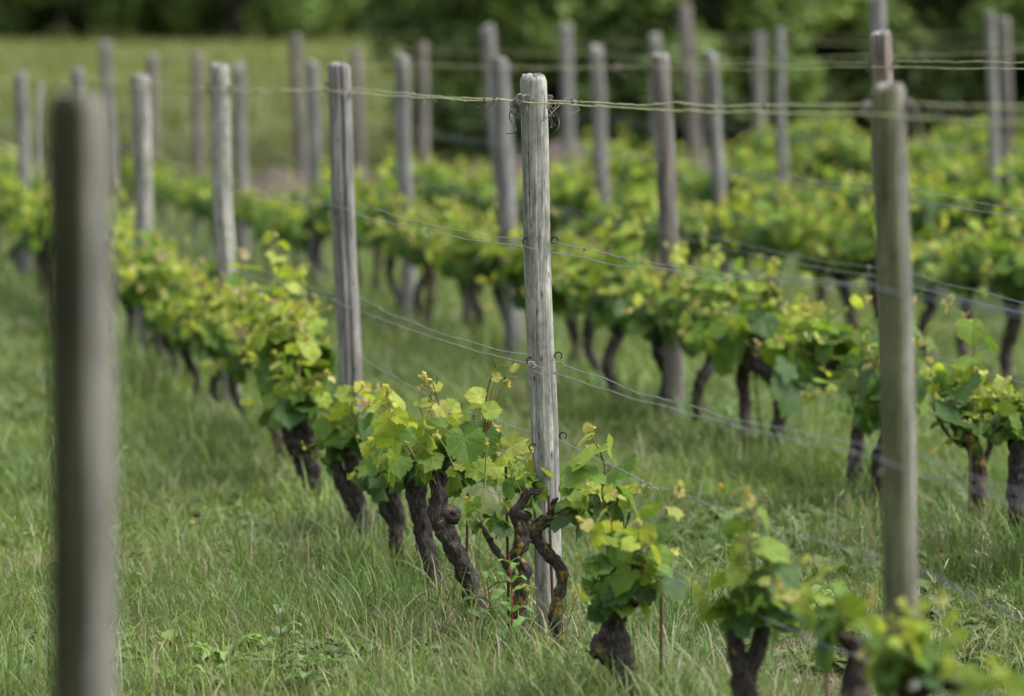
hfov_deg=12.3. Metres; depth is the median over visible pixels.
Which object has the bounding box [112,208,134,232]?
grapevine
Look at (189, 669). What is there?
dandelion rosette
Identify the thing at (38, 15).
tree
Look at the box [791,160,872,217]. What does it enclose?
grapevine
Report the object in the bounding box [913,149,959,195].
grapevine
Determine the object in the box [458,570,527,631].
dock weed
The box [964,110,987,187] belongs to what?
grapevine
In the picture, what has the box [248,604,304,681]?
leafy weed
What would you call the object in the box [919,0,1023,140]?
hedge tree
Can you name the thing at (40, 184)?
grapevine
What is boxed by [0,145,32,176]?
grapevine
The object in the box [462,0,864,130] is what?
dark tree
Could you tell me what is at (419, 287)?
grapevine
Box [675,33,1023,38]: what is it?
trellis wire
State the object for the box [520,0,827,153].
hedge tree
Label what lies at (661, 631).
iron stake
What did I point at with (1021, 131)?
grapevine
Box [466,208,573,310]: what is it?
grapevine
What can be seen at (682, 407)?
leafy weed
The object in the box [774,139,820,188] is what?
grapevine
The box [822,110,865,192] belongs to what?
grapevine
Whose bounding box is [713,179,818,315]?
grapevine
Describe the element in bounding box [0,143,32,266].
grapevine
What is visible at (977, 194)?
grapevine
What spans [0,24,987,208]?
meadow grass
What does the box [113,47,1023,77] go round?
trellis wire
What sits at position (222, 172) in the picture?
wooden post
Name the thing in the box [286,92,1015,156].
trellis wire
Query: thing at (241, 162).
wooden post
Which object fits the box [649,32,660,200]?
wooden post
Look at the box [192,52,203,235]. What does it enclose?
wooden post
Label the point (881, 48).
wooden post
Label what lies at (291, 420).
grapevine
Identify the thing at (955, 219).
grapevine
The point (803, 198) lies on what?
grapevine
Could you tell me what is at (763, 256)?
trellis wire
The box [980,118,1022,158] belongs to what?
grapevine
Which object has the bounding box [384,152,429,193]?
grapevine
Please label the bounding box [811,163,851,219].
grapevine
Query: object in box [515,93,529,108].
dried tendril
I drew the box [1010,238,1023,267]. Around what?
grapevine
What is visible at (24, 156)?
trellis wire
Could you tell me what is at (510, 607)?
dock weed
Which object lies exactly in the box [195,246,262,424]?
grapevine
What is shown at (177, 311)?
grapevine
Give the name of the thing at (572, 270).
grapevine
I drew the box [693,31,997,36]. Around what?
trellis wire
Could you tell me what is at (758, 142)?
grapevine
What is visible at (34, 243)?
grapevine
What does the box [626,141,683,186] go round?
grapevine
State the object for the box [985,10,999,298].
wooden post
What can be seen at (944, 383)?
grapevine
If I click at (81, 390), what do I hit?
wooden post
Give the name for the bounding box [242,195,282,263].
grapevine
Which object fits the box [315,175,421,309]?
grapevine
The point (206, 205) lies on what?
grapevine
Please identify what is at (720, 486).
yellow flower
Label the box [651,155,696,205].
grapevine
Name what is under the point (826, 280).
trellis wire
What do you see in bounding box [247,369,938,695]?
trellis wire
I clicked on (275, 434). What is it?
iron stake
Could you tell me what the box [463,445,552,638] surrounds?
grapevine
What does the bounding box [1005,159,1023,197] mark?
grapevine
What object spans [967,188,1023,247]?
grapevine
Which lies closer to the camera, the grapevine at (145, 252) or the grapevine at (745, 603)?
the grapevine at (745, 603)
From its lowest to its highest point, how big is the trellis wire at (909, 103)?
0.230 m
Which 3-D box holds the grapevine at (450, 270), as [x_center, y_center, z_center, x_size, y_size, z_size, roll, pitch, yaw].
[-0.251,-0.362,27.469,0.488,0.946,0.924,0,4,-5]
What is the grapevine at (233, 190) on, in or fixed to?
on the ground at (808, 300)
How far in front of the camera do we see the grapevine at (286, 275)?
20.01 m
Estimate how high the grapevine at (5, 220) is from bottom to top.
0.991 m
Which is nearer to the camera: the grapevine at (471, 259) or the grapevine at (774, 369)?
the grapevine at (774, 369)
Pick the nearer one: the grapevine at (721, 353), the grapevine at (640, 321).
the grapevine at (721, 353)
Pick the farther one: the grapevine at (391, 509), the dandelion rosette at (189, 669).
the grapevine at (391, 509)
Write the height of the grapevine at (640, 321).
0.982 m
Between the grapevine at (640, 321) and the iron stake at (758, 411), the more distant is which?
the grapevine at (640, 321)
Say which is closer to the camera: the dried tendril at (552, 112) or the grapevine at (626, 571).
the grapevine at (626, 571)
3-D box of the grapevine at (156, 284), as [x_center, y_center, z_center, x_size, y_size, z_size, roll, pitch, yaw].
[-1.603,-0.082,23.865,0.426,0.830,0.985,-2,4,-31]
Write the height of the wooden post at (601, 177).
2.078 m
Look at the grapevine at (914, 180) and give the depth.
33.85 m
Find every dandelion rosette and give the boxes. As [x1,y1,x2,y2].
[144,664,205,682]
[184,633,272,662]
[214,660,285,683]
[517,661,590,682]
[800,584,844,607]
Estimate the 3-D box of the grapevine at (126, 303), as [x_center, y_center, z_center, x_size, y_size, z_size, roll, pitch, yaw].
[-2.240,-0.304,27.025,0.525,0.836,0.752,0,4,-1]
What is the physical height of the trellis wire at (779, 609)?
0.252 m
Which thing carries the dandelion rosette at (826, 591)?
on the ground at (808, 300)
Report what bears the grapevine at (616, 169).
on the ground at (808, 300)
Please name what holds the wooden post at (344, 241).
on the ground at (808, 300)
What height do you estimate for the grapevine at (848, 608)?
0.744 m
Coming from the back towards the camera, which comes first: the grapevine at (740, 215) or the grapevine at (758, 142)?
the grapevine at (758, 142)
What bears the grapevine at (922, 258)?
on the ground at (808, 300)
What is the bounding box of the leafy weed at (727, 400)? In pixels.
[691,390,753,435]
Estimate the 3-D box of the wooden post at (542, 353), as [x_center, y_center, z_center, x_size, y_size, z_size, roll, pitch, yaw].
[0.095,0.189,14.043,0.144,2.003,0.087,0,4,0]
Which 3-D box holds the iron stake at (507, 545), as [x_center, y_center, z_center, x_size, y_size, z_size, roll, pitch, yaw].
[-0.012,0.669,14.123,0.022,0.638,0.009,0,4,0]
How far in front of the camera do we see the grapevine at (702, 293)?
21.24 m
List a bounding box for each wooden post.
[14,70,32,281]
[46,90,115,695]
[70,67,84,94]
[100,41,116,190]
[132,74,155,352]
[146,54,158,213]
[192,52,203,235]
[209,62,240,416]
[233,61,249,259]
[289,33,307,175]
[305,60,323,283]
[327,61,366,500]
[350,47,365,196]
[394,51,416,315]
[416,42,428,217]
[480,23,497,212]
[491,55,524,359]
[520,73,566,640]
[559,23,575,185]
[589,43,609,253]
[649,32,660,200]
[651,52,685,421]
[677,3,704,177]
[704,49,731,294]
[753,32,765,173]
[774,27,788,197]
[869,0,885,34]
[869,29,893,88]
[871,81,919,690]
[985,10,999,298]
[998,17,1013,197]
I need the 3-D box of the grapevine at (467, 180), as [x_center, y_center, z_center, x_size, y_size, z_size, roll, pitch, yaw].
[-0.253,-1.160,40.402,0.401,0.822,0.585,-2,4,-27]
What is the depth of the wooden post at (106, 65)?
51.48 m
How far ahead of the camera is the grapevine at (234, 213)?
39.30 m
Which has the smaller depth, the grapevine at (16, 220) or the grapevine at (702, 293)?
the grapevine at (702, 293)
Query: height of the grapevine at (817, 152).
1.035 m
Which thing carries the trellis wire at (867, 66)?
attached to the wooden post at (667, 193)
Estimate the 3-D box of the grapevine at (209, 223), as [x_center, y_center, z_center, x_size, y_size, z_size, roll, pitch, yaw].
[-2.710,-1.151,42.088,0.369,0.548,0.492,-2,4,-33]
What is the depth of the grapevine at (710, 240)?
30.76 m
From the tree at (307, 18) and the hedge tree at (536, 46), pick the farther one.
the tree at (307, 18)
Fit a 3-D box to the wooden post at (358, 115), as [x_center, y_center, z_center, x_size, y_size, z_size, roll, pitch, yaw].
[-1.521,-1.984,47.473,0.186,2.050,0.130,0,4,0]
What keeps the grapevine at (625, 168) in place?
on the ground at (808, 300)
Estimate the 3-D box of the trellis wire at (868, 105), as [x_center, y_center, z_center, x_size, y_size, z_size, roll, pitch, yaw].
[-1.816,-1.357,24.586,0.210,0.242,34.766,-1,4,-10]
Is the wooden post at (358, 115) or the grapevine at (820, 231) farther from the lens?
the wooden post at (358, 115)
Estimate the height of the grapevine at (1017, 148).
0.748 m
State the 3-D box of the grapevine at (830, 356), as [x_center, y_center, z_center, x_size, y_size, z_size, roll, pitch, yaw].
[1.387,0.191,19.089,0.627,0.934,1.147,-2,4,-28]
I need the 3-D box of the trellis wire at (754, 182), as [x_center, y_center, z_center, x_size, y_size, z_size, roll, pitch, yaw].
[0.243,-1.541,37.400,0.070,0.065,29.841,-1,4,-10]
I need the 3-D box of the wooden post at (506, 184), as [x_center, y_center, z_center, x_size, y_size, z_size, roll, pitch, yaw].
[-0.014,-0.612,26.416,0.204,2.026,0.108,0,4,0]
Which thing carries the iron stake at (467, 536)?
on the ground at (808, 300)
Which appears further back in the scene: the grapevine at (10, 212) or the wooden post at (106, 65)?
the wooden post at (106, 65)
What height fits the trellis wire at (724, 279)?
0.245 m
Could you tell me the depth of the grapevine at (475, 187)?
39.76 m
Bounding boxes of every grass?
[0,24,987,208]
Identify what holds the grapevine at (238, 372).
on the ground at (808, 300)
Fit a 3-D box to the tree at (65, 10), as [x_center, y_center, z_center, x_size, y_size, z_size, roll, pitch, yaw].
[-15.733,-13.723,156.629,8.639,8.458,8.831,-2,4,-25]
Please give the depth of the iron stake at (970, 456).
16.86 m
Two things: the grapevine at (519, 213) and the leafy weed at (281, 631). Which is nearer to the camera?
the leafy weed at (281, 631)
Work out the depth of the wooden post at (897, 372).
9.80 m
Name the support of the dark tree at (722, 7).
on the ground at (808, 300)
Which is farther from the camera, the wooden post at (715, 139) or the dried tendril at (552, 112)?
the wooden post at (715, 139)
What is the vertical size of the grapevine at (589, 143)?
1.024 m
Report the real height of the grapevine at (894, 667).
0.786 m
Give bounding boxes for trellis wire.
[0,75,1023,141]
[0,125,1023,326]
[0,145,45,172]
[1,167,1023,506]
[2,166,1023,493]
[7,124,1023,310]
[11,73,1023,131]
[97,48,1023,76]
[99,92,1023,217]
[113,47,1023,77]
[113,124,1023,312]
[114,91,1023,209]
[115,122,1022,302]
[121,149,1023,382]
[192,283,1023,618]
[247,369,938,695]
[284,48,1023,67]
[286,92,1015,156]
[305,120,1019,214]
[306,48,1023,63]
[320,94,1023,154]
[366,413,985,695]
[551,41,1023,46]
[572,41,1023,43]
[578,88,1022,117]
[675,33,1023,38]
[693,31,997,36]
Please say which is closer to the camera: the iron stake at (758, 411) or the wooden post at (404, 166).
the iron stake at (758, 411)
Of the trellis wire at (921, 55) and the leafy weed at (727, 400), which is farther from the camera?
the trellis wire at (921, 55)
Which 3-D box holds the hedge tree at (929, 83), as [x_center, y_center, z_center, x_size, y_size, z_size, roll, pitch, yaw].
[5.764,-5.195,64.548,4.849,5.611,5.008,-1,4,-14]
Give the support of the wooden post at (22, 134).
on the ground at (808, 300)
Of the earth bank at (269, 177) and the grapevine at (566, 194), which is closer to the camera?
the grapevine at (566, 194)
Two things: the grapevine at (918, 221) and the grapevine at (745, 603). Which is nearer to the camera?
the grapevine at (745, 603)
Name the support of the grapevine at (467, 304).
on the ground at (808, 300)
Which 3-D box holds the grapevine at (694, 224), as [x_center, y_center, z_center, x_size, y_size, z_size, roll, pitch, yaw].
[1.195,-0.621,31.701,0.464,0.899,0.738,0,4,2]
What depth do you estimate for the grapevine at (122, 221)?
28.70 m
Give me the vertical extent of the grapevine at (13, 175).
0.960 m
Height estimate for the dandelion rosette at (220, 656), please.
0.098 m
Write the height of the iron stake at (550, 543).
0.590 m
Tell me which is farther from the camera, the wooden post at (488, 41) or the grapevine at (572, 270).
the wooden post at (488, 41)
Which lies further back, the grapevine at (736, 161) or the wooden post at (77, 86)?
the grapevine at (736, 161)
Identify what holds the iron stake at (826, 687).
on the ground at (808, 300)
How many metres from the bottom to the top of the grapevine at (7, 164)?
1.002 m
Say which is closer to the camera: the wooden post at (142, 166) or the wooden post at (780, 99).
the wooden post at (142, 166)
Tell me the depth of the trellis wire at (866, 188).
21.55 m
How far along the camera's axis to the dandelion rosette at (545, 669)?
13.06 m
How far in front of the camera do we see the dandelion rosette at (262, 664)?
13.16 m
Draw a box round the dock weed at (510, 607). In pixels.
[478,554,542,650]
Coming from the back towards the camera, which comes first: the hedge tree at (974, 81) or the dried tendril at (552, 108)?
the hedge tree at (974, 81)
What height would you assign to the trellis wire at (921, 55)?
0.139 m
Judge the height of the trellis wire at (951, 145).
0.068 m
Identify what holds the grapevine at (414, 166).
on the ground at (808, 300)
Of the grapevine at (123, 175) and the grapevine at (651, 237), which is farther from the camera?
the grapevine at (123, 175)
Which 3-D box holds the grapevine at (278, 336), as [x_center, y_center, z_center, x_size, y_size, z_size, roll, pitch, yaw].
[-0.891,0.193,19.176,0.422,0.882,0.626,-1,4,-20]
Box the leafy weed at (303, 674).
[272,630,334,692]
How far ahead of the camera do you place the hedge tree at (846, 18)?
62.14 m
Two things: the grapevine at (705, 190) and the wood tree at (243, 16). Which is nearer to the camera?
the grapevine at (705, 190)
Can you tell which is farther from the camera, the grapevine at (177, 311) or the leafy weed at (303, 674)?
the grapevine at (177, 311)
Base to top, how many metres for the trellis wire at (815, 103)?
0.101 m
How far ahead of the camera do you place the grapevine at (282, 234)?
35.92 m
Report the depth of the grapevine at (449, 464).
14.54 m
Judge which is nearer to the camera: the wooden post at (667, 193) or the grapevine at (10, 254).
the wooden post at (667, 193)
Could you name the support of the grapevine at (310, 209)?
on the ground at (808, 300)
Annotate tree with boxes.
[0,0,49,37]
[0,0,99,39]
[46,0,270,29]
[53,0,246,40]
[129,0,361,41]
[261,0,411,34]
[354,0,707,164]
[356,0,501,31]
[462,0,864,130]
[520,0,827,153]
[654,0,973,149]
[690,0,1000,130]
[790,0,1023,142]
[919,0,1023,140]
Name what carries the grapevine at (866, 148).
on the ground at (808, 300)
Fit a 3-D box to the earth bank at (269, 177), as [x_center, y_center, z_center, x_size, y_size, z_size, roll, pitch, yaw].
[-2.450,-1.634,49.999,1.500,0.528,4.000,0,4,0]
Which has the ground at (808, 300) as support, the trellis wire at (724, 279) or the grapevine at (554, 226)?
the grapevine at (554, 226)
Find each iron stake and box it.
[274,431,276,482]
[464,493,468,617]
[504,466,510,628]
[547,495,553,600]
[659,577,662,695]
[754,373,761,444]
[824,672,828,695]
[968,444,971,528]
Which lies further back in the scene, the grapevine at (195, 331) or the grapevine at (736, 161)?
the grapevine at (736, 161)
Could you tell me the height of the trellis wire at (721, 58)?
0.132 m
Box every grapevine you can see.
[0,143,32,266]
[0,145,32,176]
[0,148,36,173]
[0,162,45,271]
[0,165,45,272]
[0,170,45,235]
[0,176,45,280]
[0,184,46,295]
[6,203,114,252]
[7,175,47,295]
[11,192,46,251]
[112,181,134,246]
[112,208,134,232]
[112,219,216,372]
[112,225,163,351]
[112,235,202,361]
[116,248,216,388]
[120,155,133,205]
[120,215,171,330]
[124,160,134,191]
[136,247,192,381]
[152,151,179,224]
[152,167,174,225]
[153,174,191,227]
[160,256,217,395]
[173,183,192,233]
[176,177,235,242]
[179,262,244,412]
[182,166,211,231]
[186,190,213,240]
[194,272,279,434]
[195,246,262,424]
[223,228,333,462]
[224,290,338,486]
[232,175,248,245]
[232,180,258,236]
[233,183,279,259]
[240,332,337,500]
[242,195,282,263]
[258,190,302,264]
[263,187,305,267]
[281,205,323,275]
[288,157,367,234]
[298,161,331,282]
[301,369,376,538]
[305,172,376,295]
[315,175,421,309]
[347,382,414,575]
[354,359,531,620]
[359,151,437,312]
[361,384,459,603]
[363,182,459,327]
[363,188,498,322]
[371,145,433,205]
[381,161,395,194]
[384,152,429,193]
[393,199,477,334]
[412,155,464,214]
[413,200,505,355]
[416,164,461,212]
[431,205,498,350]
[438,159,491,228]
[458,170,521,238]
[460,165,490,217]
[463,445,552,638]
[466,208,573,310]
[496,160,553,225]
[509,216,617,376]
[517,170,552,220]
[527,422,660,669]
[549,155,583,261]
[551,152,637,248]
[551,225,645,384]
[554,153,592,186]
[567,126,631,179]
[570,480,685,695]
[571,205,651,399]
[574,191,624,252]
[588,143,649,187]
[592,235,704,422]
[605,191,695,266]
[608,154,657,256]
[616,219,774,432]
[617,126,650,187]
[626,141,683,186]
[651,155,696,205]
[656,195,710,265]
[676,255,813,445]
[685,148,711,217]
[686,151,765,206]
[692,484,810,695]
[695,171,807,282]
[698,181,772,292]
[707,135,776,192]
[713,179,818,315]
[722,258,811,452]
[742,114,821,164]
[743,119,799,173]
[743,153,801,212]
[744,189,867,317]
[754,173,815,261]
[754,288,973,493]
[769,554,884,695]
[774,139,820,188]
[780,166,919,330]
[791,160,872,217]
[797,326,961,506]
[800,189,923,318]
[806,115,847,185]
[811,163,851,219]
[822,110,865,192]
[824,127,872,185]
[851,587,969,695]
[860,136,913,175]
[865,179,908,217]
[907,115,968,187]
[907,163,947,246]
[908,172,940,241]
[909,165,988,240]
[910,200,967,367]
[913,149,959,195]
[915,294,1017,528]
[918,111,987,162]
[918,142,984,201]
[919,205,996,356]
[940,635,1023,695]
[960,150,1023,296]
[960,366,1023,546]
[963,124,1023,189]
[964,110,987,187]
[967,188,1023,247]
[972,197,1023,387]
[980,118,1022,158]
[989,355,1023,438]
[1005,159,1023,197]
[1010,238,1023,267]
[1013,138,1023,167]
[1018,125,1023,133]
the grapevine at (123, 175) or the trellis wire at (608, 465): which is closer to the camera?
the trellis wire at (608, 465)
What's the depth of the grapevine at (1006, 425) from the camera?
16.23 m
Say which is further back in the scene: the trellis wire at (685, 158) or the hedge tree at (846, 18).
the hedge tree at (846, 18)
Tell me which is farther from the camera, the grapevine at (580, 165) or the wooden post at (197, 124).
the grapevine at (580, 165)
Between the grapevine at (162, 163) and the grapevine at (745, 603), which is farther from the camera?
the grapevine at (162, 163)
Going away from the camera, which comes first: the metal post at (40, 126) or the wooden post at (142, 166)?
the wooden post at (142, 166)
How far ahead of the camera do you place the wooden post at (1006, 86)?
38.90 m
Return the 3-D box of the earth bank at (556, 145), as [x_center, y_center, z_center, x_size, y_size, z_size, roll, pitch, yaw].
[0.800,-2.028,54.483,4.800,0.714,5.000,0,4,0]
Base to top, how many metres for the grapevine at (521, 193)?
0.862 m
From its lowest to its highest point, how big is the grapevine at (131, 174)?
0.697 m
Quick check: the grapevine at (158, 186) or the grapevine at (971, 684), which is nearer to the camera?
the grapevine at (971, 684)
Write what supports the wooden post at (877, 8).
on the ground at (808, 300)
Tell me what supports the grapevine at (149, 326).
on the ground at (808, 300)
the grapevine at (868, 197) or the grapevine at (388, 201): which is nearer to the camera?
the grapevine at (388, 201)
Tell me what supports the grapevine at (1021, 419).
on the ground at (808, 300)
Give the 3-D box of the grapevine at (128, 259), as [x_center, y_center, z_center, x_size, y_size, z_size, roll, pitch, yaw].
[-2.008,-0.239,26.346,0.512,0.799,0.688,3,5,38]
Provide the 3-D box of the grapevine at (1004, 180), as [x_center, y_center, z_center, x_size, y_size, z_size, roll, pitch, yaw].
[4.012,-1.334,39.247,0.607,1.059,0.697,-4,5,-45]
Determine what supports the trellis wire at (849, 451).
attached to the wooden post at (542, 353)
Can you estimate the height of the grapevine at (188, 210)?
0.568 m
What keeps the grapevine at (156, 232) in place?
on the ground at (808, 300)
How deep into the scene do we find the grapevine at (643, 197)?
33.49 m
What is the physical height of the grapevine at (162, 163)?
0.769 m
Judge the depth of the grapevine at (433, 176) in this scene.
41.41 m
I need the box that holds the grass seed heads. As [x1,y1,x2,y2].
[0,381,1023,684]
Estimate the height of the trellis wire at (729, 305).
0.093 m
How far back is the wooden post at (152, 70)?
47.30 m
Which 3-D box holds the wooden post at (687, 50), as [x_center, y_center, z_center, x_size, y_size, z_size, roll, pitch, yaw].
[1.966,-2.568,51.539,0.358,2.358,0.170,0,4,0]
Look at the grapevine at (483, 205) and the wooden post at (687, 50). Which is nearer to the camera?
the grapevine at (483, 205)
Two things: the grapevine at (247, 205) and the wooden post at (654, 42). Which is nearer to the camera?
the grapevine at (247, 205)
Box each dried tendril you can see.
[506,97,520,133]
[509,361,543,394]
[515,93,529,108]
[537,97,566,123]
[548,101,559,135]
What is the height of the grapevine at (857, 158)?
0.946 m
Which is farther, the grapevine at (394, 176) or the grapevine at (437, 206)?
the grapevine at (394, 176)
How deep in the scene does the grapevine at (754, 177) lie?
38.29 m
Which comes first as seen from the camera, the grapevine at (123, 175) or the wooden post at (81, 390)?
the wooden post at (81, 390)
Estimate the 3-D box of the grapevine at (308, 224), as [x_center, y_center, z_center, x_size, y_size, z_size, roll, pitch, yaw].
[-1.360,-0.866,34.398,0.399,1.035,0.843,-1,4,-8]
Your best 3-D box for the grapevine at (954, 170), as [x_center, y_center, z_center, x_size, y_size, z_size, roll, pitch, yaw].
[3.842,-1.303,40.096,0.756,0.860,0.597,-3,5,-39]
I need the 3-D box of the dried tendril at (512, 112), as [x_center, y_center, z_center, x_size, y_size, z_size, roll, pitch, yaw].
[0.005,-0.681,13.925,0.044,0.109,0.027,0,4,0]
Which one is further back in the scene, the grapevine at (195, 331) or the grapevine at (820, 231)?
the grapevine at (820, 231)
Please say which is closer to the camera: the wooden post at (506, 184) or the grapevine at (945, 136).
the wooden post at (506, 184)
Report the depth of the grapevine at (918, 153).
41.59 m
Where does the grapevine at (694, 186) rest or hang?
on the ground at (808, 300)
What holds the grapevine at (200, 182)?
on the ground at (808, 300)
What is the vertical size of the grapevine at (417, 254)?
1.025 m
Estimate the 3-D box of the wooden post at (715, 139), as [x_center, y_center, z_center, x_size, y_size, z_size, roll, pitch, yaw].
[1.351,-0.903,30.710,0.231,2.050,0.111,0,4,0]
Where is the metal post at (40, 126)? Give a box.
[38,83,43,179]
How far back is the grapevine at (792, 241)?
28.32 m
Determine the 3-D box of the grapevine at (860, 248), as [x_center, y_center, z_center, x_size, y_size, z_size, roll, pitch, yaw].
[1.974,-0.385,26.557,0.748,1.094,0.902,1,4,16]
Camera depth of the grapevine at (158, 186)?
45.46 m
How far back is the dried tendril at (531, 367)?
13.96 m
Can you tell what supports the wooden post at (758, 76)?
on the ground at (808, 300)
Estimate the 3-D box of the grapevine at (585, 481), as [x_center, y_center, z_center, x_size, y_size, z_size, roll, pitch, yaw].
[0.242,0.607,13.426,0.307,0.816,0.412,3,5,38]
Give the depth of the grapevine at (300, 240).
35.20 m
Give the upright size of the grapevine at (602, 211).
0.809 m
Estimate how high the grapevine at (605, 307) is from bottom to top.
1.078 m
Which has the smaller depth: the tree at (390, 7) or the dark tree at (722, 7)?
the dark tree at (722, 7)
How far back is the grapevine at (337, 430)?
16.82 m
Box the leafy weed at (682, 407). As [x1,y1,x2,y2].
[654,378,722,429]
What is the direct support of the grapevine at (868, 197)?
on the ground at (808, 300)
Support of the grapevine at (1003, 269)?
on the ground at (808, 300)
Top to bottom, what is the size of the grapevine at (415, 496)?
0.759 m
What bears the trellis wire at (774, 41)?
attached to the wooden post at (567, 89)
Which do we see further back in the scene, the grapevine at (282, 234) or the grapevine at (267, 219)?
the grapevine at (267, 219)
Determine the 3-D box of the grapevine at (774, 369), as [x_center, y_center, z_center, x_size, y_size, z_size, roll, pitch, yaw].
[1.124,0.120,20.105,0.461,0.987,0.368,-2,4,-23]
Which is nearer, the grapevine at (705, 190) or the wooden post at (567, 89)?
the grapevine at (705, 190)
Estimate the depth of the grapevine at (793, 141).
46.59 m
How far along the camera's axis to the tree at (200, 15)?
153.99 m
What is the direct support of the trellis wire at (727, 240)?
attached to the wooden post at (667, 193)
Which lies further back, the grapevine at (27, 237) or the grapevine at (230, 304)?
the grapevine at (27, 237)
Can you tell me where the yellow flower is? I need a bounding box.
[717,484,723,505]
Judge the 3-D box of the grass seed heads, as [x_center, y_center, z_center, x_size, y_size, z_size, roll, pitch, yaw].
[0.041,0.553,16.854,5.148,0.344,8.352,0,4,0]
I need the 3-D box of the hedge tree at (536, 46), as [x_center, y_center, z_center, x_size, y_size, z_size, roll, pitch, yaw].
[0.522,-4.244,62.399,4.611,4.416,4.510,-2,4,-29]
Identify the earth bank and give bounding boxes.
[232,166,325,214]
[459,140,747,185]
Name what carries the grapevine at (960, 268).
on the ground at (808, 300)
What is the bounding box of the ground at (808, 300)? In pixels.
[0,30,1023,695]
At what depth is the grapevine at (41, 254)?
32.74 m
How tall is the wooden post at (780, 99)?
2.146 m
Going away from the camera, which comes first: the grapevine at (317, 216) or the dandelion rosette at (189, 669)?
the dandelion rosette at (189, 669)
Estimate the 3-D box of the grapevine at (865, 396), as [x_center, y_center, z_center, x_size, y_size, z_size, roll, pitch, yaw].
[1.431,0.301,18.239,0.665,0.808,0.686,1,4,10]
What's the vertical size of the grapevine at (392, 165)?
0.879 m
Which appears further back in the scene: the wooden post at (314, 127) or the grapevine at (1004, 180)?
the grapevine at (1004, 180)
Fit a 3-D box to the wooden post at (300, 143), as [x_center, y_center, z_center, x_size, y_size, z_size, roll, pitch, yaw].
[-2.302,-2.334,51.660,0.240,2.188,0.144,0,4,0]
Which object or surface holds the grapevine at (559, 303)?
on the ground at (808, 300)
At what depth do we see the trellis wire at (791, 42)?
35.64 m
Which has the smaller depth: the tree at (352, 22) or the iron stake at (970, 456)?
the iron stake at (970, 456)
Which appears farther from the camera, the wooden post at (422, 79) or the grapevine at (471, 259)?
the wooden post at (422, 79)
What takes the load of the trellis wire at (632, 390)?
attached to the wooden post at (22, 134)
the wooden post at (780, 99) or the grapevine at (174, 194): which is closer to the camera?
the wooden post at (780, 99)
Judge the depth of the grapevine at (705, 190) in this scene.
39.87 m

